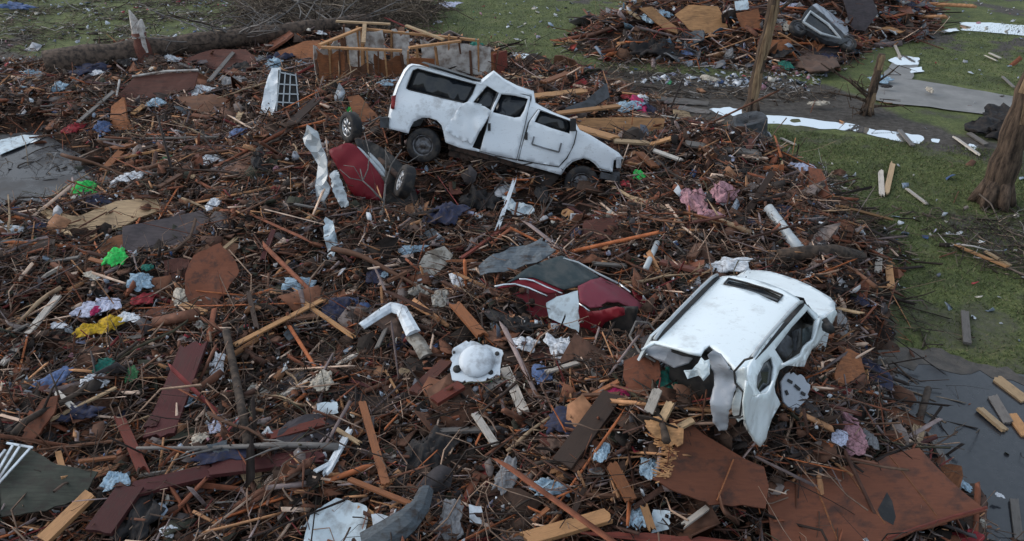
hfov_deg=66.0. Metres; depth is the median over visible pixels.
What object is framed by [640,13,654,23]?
crumpled cloth
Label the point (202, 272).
panel
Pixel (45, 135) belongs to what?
board
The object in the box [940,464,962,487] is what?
board fragment
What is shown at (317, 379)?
crumpled cloth
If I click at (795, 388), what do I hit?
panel
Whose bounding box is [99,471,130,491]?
crumpled cloth
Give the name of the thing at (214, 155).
branch
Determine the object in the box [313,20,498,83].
broken wall
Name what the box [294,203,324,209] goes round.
board
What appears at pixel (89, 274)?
crumpled cloth
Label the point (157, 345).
board fragment
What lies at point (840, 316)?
crumpled cloth
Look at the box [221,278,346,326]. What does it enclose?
branch
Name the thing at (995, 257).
board
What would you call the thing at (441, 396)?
board
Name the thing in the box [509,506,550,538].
board
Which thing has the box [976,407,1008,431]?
board
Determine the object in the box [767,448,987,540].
roof decking
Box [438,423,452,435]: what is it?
crumpled cloth
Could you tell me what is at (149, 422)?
board
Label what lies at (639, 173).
crumpled cloth
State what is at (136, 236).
panel
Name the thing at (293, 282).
crumpled cloth
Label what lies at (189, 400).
crumpled cloth
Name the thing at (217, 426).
crumpled cloth
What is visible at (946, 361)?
mud
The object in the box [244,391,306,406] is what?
branch
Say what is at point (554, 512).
branch
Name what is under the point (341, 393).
crumpled cloth
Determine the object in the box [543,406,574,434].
crumpled cloth
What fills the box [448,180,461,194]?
board fragment
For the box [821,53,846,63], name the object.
crumpled cloth
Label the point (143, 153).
board
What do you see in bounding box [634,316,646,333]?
board fragment
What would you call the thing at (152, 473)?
board
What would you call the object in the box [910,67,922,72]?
puddle
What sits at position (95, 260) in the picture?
board
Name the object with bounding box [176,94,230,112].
panel
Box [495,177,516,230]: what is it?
board
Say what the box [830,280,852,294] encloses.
crumpled cloth
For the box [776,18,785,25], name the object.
crumpled cloth
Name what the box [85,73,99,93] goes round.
branch
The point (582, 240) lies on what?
branch
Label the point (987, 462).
driveway
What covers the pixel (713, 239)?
branch
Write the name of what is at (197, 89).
crumpled cloth
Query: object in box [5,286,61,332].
branch
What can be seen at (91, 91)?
branch
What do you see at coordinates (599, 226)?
panel
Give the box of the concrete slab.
[0,131,97,207]
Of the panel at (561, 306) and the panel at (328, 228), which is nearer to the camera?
the panel at (561, 306)
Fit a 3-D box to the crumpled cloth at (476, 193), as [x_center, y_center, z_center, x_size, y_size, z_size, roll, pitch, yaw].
[-0.635,-1.605,16.759,0.985,0.314,0.942,5,38,-4]
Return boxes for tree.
[41,0,407,72]
[742,0,793,111]
[967,72,1023,212]
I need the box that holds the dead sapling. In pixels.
[339,132,419,220]
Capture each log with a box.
[222,328,249,443]
[775,244,866,264]
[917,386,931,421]
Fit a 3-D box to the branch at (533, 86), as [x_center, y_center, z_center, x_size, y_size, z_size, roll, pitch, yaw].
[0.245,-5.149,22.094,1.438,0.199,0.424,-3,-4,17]
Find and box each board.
[0,238,22,244]
[0,294,61,365]
[0,323,29,340]
[10,60,42,65]
[28,266,62,284]
[29,133,63,138]
[37,490,95,540]
[38,207,71,235]
[43,255,80,261]
[50,386,116,421]
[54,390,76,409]
[55,450,67,478]
[76,91,114,122]
[78,455,116,463]
[83,81,125,86]
[85,483,143,535]
[88,257,105,264]
[96,136,218,139]
[99,149,124,171]
[105,143,137,149]
[114,416,149,473]
[117,148,161,159]
[130,104,145,115]
[132,464,212,496]
[133,62,166,72]
[138,467,184,476]
[139,354,160,370]
[142,144,157,149]
[143,340,207,439]
[143,355,165,358]
[144,412,160,428]
[157,173,182,187]
[177,62,191,68]
[179,302,207,314]
[180,418,190,463]
[182,145,218,149]
[207,51,234,82]
[208,448,325,477]
[219,475,240,501]
[223,236,238,248]
[233,298,325,346]
[234,111,242,122]
[239,197,273,213]
[246,290,258,329]
[257,450,273,458]
[260,228,276,261]
[261,353,357,408]
[266,417,328,441]
[270,273,285,280]
[273,97,320,137]
[275,313,318,322]
[286,152,311,154]
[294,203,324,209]
[304,301,355,338]
[305,210,321,218]
[313,460,338,472]
[323,427,352,475]
[331,427,361,444]
[338,253,352,262]
[340,78,355,85]
[347,477,410,504]
[348,378,399,398]
[359,401,389,486]
[367,454,391,474]
[374,327,387,348]
[384,369,398,393]
[387,270,407,282]
[406,378,504,438]
[409,359,451,395]
[430,381,464,405]
[440,426,500,433]
[443,463,487,481]
[445,259,476,261]
[449,301,488,337]
[459,223,511,258]
[471,412,498,446]
[484,212,519,225]
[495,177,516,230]
[500,364,528,414]
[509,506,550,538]
[519,508,612,540]
[534,88,589,98]
[537,339,548,360]
[539,71,571,83]
[545,361,579,374]
[553,390,621,470]
[556,104,620,114]
[567,206,594,218]
[569,473,592,517]
[575,63,607,73]
[577,125,619,139]
[581,392,620,396]
[583,493,656,499]
[587,379,619,399]
[592,261,626,267]
[607,461,636,502]
[610,184,642,204]
[613,138,650,144]
[626,131,673,144]
[635,151,659,168]
[640,504,655,531]
[644,388,661,414]
[646,136,671,145]
[652,148,682,161]
[659,259,704,274]
[660,401,673,420]
[661,222,664,256]
[677,417,694,428]
[681,505,715,528]
[683,211,747,227]
[685,140,761,156]
[686,243,703,258]
[687,215,725,224]
[688,120,712,126]
[746,170,775,218]
[763,144,787,156]
[780,137,796,144]
[818,403,861,415]
[835,204,892,219]
[836,306,864,313]
[874,248,882,272]
[878,169,884,196]
[884,161,894,194]
[885,265,894,288]
[894,45,901,58]
[897,129,914,146]
[905,188,928,204]
[910,424,924,445]
[920,436,937,442]
[926,432,949,463]
[952,136,979,155]
[954,244,1008,267]
[961,310,971,344]
[966,132,988,145]
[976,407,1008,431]
[984,250,1011,266]
[988,394,1012,423]
[993,376,1023,402]
[1001,76,1014,87]
[1009,413,1023,436]
[1009,498,1023,540]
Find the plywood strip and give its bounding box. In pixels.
[644,417,683,446]
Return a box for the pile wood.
[538,0,976,75]
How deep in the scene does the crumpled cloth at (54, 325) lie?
12.15 m
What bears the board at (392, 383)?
on the bark litter at (580, 406)
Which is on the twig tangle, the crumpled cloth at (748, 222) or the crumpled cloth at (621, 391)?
the crumpled cloth at (748, 222)
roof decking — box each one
[652,418,768,508]
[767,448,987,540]
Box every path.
[866,78,1012,113]
[884,60,918,78]
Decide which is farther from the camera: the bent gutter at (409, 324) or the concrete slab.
the concrete slab
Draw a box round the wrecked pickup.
[788,4,856,52]
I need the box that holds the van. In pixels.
[380,62,623,197]
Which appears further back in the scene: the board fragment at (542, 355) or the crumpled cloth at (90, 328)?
the crumpled cloth at (90, 328)
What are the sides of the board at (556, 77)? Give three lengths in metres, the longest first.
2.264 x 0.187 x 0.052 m
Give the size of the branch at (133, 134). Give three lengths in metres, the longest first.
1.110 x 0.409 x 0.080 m
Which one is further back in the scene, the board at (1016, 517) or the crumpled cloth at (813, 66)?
the crumpled cloth at (813, 66)
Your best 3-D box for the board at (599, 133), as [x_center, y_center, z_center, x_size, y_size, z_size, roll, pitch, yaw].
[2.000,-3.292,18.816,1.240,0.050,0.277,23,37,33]
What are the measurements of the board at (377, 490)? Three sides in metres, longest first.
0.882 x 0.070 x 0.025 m
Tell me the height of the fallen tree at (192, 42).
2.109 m
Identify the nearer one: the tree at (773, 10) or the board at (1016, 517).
the board at (1016, 517)
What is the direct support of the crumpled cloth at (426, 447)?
on the bark litter at (580, 406)
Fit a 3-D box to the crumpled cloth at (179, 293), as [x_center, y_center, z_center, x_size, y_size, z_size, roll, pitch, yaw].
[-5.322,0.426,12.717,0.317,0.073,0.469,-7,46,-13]
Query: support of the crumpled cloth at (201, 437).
on the bark litter at (580, 406)
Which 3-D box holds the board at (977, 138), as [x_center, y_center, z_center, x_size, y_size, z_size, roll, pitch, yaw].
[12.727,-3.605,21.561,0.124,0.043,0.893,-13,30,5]
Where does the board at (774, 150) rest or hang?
on the bark litter at (580, 406)
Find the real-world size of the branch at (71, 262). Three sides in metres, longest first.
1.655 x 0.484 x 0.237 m
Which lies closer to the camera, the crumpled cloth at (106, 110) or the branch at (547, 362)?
the branch at (547, 362)
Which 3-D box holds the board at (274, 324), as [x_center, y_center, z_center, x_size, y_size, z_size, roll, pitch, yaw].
[-3.487,0.765,11.883,0.078,0.028,1.604,32,45,31]
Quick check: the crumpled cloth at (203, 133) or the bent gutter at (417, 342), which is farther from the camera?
the crumpled cloth at (203, 133)
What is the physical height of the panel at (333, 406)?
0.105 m
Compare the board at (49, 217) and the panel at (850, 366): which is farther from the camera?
the board at (49, 217)
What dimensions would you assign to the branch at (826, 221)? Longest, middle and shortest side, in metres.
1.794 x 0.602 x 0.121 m
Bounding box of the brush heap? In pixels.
[178,0,475,34]
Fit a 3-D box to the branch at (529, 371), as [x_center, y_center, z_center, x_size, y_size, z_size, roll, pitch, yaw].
[0.132,1.211,10.160,0.431,0.242,1.412,3,37,-31]
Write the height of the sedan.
1.428 m
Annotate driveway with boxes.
[878,356,1023,540]
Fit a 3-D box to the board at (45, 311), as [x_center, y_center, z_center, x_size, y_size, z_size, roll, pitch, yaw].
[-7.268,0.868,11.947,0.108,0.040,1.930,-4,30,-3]
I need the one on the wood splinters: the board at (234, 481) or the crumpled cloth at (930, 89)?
the board at (234, 481)
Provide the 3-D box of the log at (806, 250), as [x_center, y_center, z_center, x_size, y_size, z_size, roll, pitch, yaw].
[5.668,-0.207,14.286,1.947,0.649,0.480,-9,31,-16]
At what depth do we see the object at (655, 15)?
29.09 m
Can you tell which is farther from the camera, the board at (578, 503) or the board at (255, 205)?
the board at (255, 205)
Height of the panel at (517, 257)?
0.391 m
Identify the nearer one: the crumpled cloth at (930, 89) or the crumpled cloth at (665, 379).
the crumpled cloth at (665, 379)
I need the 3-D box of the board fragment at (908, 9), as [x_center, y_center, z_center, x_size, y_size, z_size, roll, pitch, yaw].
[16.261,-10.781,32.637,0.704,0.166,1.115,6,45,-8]
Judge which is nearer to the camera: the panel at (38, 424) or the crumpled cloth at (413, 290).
the panel at (38, 424)
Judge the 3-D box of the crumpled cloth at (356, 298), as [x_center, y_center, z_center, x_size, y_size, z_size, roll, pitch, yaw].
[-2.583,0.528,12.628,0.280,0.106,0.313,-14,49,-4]
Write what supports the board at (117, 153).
on the bark litter at (580, 406)
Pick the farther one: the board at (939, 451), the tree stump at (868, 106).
the tree stump at (868, 106)
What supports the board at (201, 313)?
on the bark litter at (580, 406)
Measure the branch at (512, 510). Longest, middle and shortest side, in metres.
1.035 x 0.442 x 0.160 m
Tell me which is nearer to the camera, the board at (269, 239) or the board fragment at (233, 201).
the board at (269, 239)
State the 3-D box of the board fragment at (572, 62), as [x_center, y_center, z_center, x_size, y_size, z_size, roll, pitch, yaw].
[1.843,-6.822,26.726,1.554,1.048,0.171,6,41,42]
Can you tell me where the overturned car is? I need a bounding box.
[329,112,419,213]
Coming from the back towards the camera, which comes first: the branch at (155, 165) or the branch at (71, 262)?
the branch at (155, 165)
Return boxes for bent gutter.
[359,302,419,336]
[406,332,432,359]
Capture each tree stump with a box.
[128,10,152,62]
[820,53,914,117]
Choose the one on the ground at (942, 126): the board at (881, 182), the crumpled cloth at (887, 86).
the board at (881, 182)
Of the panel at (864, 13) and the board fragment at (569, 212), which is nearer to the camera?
the board fragment at (569, 212)
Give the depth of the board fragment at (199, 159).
16.87 m
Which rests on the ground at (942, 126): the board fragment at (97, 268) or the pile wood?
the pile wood
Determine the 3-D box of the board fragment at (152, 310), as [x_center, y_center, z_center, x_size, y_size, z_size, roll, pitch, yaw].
[-5.290,0.825,12.336,0.896,0.085,0.345,29,24,7]
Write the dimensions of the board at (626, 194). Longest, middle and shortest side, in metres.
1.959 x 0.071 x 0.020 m
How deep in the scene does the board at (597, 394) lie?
9.37 m
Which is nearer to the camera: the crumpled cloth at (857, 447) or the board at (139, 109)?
the crumpled cloth at (857, 447)
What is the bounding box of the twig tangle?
[0,10,1023,540]
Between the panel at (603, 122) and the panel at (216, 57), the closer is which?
the panel at (603, 122)
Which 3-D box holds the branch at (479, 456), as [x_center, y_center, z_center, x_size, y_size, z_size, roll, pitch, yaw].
[-0.456,2.150,9.360,1.375,0.190,0.405,7,39,1]
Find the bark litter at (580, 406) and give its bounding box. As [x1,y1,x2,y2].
[0,22,1019,540]
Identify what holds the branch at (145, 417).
on the wood splinters
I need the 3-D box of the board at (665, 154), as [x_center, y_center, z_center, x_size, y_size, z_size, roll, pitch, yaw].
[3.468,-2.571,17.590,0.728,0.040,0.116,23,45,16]
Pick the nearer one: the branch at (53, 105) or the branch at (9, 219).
the branch at (9, 219)
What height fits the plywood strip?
0.174 m
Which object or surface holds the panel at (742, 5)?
on the pile scraps at (729, 14)
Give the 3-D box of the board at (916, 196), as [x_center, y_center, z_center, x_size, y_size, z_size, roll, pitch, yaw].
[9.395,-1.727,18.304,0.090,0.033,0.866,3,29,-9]
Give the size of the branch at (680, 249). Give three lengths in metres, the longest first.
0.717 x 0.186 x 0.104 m
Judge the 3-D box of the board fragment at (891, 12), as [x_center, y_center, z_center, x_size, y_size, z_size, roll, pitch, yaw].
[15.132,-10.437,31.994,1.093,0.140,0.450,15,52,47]
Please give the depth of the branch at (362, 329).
11.99 m
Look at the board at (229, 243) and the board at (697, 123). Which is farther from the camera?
the board at (697, 123)
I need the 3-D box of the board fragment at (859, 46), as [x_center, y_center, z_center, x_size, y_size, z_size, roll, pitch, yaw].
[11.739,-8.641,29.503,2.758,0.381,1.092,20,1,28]
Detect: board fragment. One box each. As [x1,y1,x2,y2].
[8,367,21,383]
[27,239,55,256]
[38,385,52,392]
[95,265,108,275]
[126,334,144,338]
[145,307,171,328]
[145,342,164,347]
[153,92,173,99]
[164,258,189,282]
[174,105,188,113]
[192,155,202,174]
[198,60,207,63]
[199,477,215,499]
[218,199,238,203]
[222,67,236,75]
[246,65,261,73]
[256,31,293,54]
[273,413,346,455]
[283,323,299,340]
[356,396,398,414]
[357,506,373,528]
[399,368,409,375]
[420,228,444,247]
[430,491,445,507]
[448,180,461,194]
[503,350,526,363]
[526,53,551,67]
[527,347,553,360]
[539,433,558,450]
[553,55,578,66]
[561,208,573,219]
[586,466,604,474]
[593,16,620,25]
[613,215,622,225]
[626,9,640,19]
[626,16,644,22]
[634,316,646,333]
[662,260,704,266]
[680,30,704,45]
[727,426,746,437]
[743,139,754,148]
[759,25,781,37]
[760,256,775,263]
[767,42,777,58]
[797,35,813,45]
[801,211,824,221]
[808,166,830,198]
[812,40,824,51]
[855,41,862,49]
[857,279,868,297]
[878,10,897,15]
[881,26,902,32]
[896,5,912,12]
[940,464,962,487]
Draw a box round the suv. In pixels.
[637,270,836,446]
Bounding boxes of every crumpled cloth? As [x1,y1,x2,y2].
[0,0,38,9]
[3,407,33,434]
[4,225,23,232]
[19,69,40,75]
[27,222,47,231]
[28,366,73,391]
[50,81,68,92]
[50,322,66,328]
[55,401,105,422]
[60,122,87,133]
[67,62,112,75]
[69,296,120,317]
[70,180,97,194]
[72,323,108,337]
[79,374,109,387]
[81,194,111,206]
[82,271,98,280]
[86,69,104,75]
[90,305,100,315]
[92,120,111,133]
[92,357,114,372]
[98,108,110,114]
[98,314,124,330]
[99,299,121,311]
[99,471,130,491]
[101,247,128,267]
[109,492,165,540]
[110,171,145,184]
[116,58,137,67]
[118,311,139,322]
[124,365,138,382]
[126,272,153,291]
[130,292,157,304]
[140,263,153,270]
[142,54,166,64]
[146,97,166,107]
[159,525,177,537]
[164,54,183,61]
[172,287,187,305]
[186,394,197,404]
[189,84,214,92]
[190,432,208,444]
[190,449,245,465]
[197,130,218,144]
[203,154,225,164]
[205,198,221,210]
[208,415,228,433]
[209,352,225,379]
[218,75,246,84]
[227,60,249,74]
[229,128,246,136]
[251,146,276,170]
[255,55,266,60]
[258,52,294,61]
[263,57,282,69]
[281,277,316,290]
[288,261,297,270]
[308,369,333,390]
[316,30,327,34]
[321,296,350,322]
[330,382,354,401]
[344,389,368,401]
[349,297,358,306]
[352,351,372,361]
[365,266,390,283]
[372,313,425,339]
[377,79,395,85]
[380,271,387,277]
[386,328,429,347]
[394,219,419,232]
[398,245,429,254]
[401,425,459,476]
[408,282,432,295]
[422,201,470,225]
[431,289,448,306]
[437,498,463,540]
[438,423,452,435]
[439,1,462,7]
[443,159,457,169]
[449,272,464,285]
[458,184,503,210]
[470,41,483,45]
[484,309,539,332]
[492,455,518,495]
[512,336,539,352]
[529,478,574,496]
[532,364,553,384]
[534,186,548,202]
[537,432,566,455]
[543,332,569,362]
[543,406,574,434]
[570,78,587,88]
[570,228,582,239]
[593,442,609,462]
[607,386,629,396]
[616,100,645,112]
[619,36,684,60]
[620,94,631,98]
[620,180,631,187]
[627,503,645,530]
[628,94,647,113]
[630,268,654,283]
[633,169,645,179]
[637,94,648,100]
[639,457,659,480]
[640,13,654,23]
[644,100,655,115]
[656,366,677,388]
[658,9,673,17]
[675,282,698,295]
[680,50,693,54]
[680,115,703,124]
[680,187,710,211]
[697,207,725,218]
[700,74,720,81]
[704,193,715,202]
[704,256,752,272]
[710,181,739,202]
[737,168,752,175]
[744,172,764,182]
[746,219,757,225]
[769,49,794,57]
[774,203,791,217]
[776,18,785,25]
[777,61,794,69]
[778,21,788,30]
[780,1,804,7]
[786,48,811,56]
[788,162,815,170]
[789,53,845,74]
[807,100,829,105]
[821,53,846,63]
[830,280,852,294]
[831,429,848,445]
[837,309,848,329]
[840,411,863,431]
[842,425,868,456]
[849,294,869,306]
[853,350,892,390]
[863,428,878,449]
[867,75,893,83]
[880,84,892,87]
[894,28,915,39]
[903,0,919,11]
[925,87,933,92]
[952,526,984,540]
[961,480,972,492]
[964,115,1004,139]
[982,102,1009,119]
[995,492,1004,497]
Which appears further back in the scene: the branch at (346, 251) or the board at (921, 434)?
the branch at (346, 251)
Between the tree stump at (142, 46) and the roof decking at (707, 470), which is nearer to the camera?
the roof decking at (707, 470)
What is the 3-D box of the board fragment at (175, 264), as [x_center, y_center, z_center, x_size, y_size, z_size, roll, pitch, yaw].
[-5.689,0.068,13.416,0.421,0.063,0.664,-8,60,-18]
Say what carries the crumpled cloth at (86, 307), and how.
on the wood splinters
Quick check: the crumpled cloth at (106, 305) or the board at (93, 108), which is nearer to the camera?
the crumpled cloth at (106, 305)
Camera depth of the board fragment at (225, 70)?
25.01 m
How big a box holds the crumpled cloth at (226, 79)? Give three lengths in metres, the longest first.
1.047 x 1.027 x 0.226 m
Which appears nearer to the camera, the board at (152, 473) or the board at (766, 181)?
the board at (152, 473)
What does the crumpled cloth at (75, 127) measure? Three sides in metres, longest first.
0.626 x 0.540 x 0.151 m
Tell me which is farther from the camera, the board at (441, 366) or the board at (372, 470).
the board at (441, 366)
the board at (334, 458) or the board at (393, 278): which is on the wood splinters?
the board at (393, 278)
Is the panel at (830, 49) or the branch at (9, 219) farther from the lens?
the panel at (830, 49)
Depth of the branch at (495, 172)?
17.09 m
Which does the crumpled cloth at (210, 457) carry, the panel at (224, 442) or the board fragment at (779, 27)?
the panel at (224, 442)
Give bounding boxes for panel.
[0,442,97,516]
[22,395,59,444]
[43,199,159,239]
[95,235,122,258]
[110,97,132,129]
[116,69,198,101]
[122,210,207,250]
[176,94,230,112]
[184,49,257,69]
[185,243,238,313]
[193,240,237,256]
[207,440,228,452]
[240,472,261,486]
[278,40,320,62]
[303,125,330,212]
[304,498,368,540]
[317,401,338,414]
[323,217,337,258]
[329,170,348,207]
[348,95,379,127]
[371,514,387,524]
[413,246,452,276]
[469,504,481,523]
[479,237,555,275]
[491,51,501,71]
[492,50,506,74]
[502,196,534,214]
[546,291,578,331]
[564,83,609,115]
[577,117,664,131]
[579,531,733,540]
[582,218,617,239]
[623,354,660,396]
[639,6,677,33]
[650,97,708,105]
[651,509,669,532]
[667,105,710,113]
[673,109,690,125]
[675,5,727,33]
[735,0,748,10]
[736,9,760,30]
[770,39,792,56]
[780,372,809,410]
[807,45,841,54]
[834,349,864,386]
[843,0,877,30]
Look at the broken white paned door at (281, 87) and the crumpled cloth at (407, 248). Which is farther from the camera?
the broken white paned door at (281, 87)
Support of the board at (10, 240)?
on the bark litter at (580, 406)
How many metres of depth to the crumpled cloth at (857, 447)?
9.11 m
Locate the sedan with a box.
[494,256,662,336]
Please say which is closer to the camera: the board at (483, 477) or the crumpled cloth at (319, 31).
the board at (483, 477)
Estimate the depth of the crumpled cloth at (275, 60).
25.23 m
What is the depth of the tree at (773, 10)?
22.84 m
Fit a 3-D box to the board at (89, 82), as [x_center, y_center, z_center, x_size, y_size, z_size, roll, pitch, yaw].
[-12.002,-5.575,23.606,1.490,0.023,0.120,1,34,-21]
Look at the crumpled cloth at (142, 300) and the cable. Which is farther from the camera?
the crumpled cloth at (142, 300)
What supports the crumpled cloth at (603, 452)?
on the wood splinters
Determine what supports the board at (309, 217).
on the bark litter at (580, 406)
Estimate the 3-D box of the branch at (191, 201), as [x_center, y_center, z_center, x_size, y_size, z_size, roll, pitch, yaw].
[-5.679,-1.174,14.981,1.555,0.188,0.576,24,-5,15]
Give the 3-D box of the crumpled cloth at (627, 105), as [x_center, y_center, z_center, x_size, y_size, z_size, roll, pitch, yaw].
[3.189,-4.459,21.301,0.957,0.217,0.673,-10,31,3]
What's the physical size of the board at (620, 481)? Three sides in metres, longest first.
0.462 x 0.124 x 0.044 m
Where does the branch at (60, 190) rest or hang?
on the bark litter at (580, 406)
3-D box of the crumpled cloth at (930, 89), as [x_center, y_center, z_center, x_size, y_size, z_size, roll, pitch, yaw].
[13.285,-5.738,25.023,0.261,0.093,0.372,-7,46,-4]
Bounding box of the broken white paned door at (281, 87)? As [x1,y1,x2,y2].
[260,67,298,114]
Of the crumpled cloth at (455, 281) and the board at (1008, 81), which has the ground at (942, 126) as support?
the board at (1008, 81)
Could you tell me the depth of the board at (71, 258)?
13.57 m
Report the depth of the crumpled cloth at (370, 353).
11.46 m
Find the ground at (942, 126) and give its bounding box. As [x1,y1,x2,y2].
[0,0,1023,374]
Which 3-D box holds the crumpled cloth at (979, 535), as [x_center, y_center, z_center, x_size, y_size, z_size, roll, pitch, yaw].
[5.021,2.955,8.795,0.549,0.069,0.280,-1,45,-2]
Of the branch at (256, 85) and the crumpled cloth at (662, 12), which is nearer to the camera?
the branch at (256, 85)
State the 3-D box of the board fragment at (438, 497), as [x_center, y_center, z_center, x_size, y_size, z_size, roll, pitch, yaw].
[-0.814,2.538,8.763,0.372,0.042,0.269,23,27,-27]
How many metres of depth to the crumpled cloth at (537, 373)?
10.05 m
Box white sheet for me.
[0,135,37,154]
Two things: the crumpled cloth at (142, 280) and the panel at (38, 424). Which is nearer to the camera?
the panel at (38, 424)
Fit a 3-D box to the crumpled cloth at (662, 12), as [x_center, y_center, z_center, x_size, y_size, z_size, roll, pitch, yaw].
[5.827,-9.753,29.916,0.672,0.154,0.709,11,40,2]
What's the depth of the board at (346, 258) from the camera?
13.42 m
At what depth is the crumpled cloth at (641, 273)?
13.18 m
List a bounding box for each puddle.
[710,107,977,149]
[889,55,919,64]
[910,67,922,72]
[940,28,958,32]
[960,22,1023,34]
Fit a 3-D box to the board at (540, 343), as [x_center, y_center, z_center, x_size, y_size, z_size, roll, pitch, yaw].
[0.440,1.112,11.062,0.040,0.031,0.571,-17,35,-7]
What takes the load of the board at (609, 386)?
on the wood splinters
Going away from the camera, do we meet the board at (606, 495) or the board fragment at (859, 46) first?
the board at (606, 495)
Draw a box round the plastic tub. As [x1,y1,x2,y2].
[726,111,770,136]
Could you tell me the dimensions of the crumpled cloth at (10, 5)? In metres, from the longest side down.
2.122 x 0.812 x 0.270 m
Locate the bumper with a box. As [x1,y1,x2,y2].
[360,485,432,540]
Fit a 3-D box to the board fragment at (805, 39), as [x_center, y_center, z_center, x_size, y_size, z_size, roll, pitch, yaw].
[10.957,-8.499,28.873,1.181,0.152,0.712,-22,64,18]
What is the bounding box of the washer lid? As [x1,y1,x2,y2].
[450,341,502,383]
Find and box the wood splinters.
[0,18,1021,540]
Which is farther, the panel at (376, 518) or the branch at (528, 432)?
the branch at (528, 432)
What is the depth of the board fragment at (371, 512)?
8.46 m
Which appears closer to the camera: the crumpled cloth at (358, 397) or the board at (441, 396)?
the board at (441, 396)
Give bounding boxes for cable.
[628,321,655,362]
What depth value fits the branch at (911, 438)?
10.12 m
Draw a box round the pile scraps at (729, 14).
[564,0,943,71]
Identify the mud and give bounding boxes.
[870,347,1023,392]
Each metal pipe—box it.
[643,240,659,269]
[764,204,803,246]
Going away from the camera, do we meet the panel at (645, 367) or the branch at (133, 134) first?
the panel at (645, 367)
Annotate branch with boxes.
[0,194,14,238]
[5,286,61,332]
[10,319,137,435]
[13,96,52,111]
[16,422,143,451]
[17,189,80,198]
[31,245,110,281]
[40,101,77,106]
[49,260,63,278]
[50,172,90,198]
[60,153,146,179]
[69,233,113,265]
[77,85,123,92]
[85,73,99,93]
[87,87,107,105]
[110,409,195,438]
[122,132,150,136]
[128,108,174,125]
[132,365,213,399]
[135,139,252,171]
[136,439,338,461]
[171,156,270,178]
[172,115,218,143]
[181,197,216,211]
[194,144,231,159]
[206,411,298,452]
[215,497,260,506]
[216,138,279,168]
[217,80,266,97]
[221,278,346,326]
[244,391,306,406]
[262,394,300,415]
[276,193,318,211]
[285,371,312,403]
[292,143,311,166]
[294,312,331,325]
[294,315,327,329]
[304,419,345,436]
[309,60,356,97]
[331,246,476,305]
[335,305,389,336]
[354,335,389,364]
[362,116,380,126]
[374,201,427,220]
[377,132,401,144]
[416,261,480,275]
[420,433,527,470]
[434,157,483,188]
[449,264,487,278]
[451,378,520,435]
[454,285,481,301]
[457,159,482,174]
[467,226,517,238]
[471,212,527,224]
[477,472,552,538]
[485,165,516,201]
[486,511,562,521]
[487,333,544,404]
[493,200,506,220]
[504,74,536,79]
[506,403,569,451]
[507,268,525,274]
[522,81,544,87]
[531,356,560,370]
[532,460,560,466]
[533,191,556,219]
[547,231,593,252]
[566,489,578,540]
[598,189,635,196]
[616,212,687,223]
[622,262,709,283]
[629,195,751,234]
[633,362,670,443]
[642,142,682,181]
[666,237,693,259]
[706,164,730,191]
[711,215,731,245]
[811,213,879,229]
[822,206,849,211]
[827,256,878,289]
[867,374,891,446]
[892,421,931,449]
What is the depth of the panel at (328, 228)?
13.87 m
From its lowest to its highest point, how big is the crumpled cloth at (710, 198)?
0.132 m
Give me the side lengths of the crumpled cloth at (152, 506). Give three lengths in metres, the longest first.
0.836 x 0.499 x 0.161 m
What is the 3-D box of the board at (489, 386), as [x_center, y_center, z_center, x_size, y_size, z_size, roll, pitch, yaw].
[-0.739,1.780,10.104,1.542,0.040,0.120,-29,31,-20]
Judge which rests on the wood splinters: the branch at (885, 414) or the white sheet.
the branch at (885, 414)
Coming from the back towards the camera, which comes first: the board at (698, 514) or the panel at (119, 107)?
the panel at (119, 107)
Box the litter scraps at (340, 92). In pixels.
[0,0,1023,540]
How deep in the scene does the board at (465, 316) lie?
11.54 m

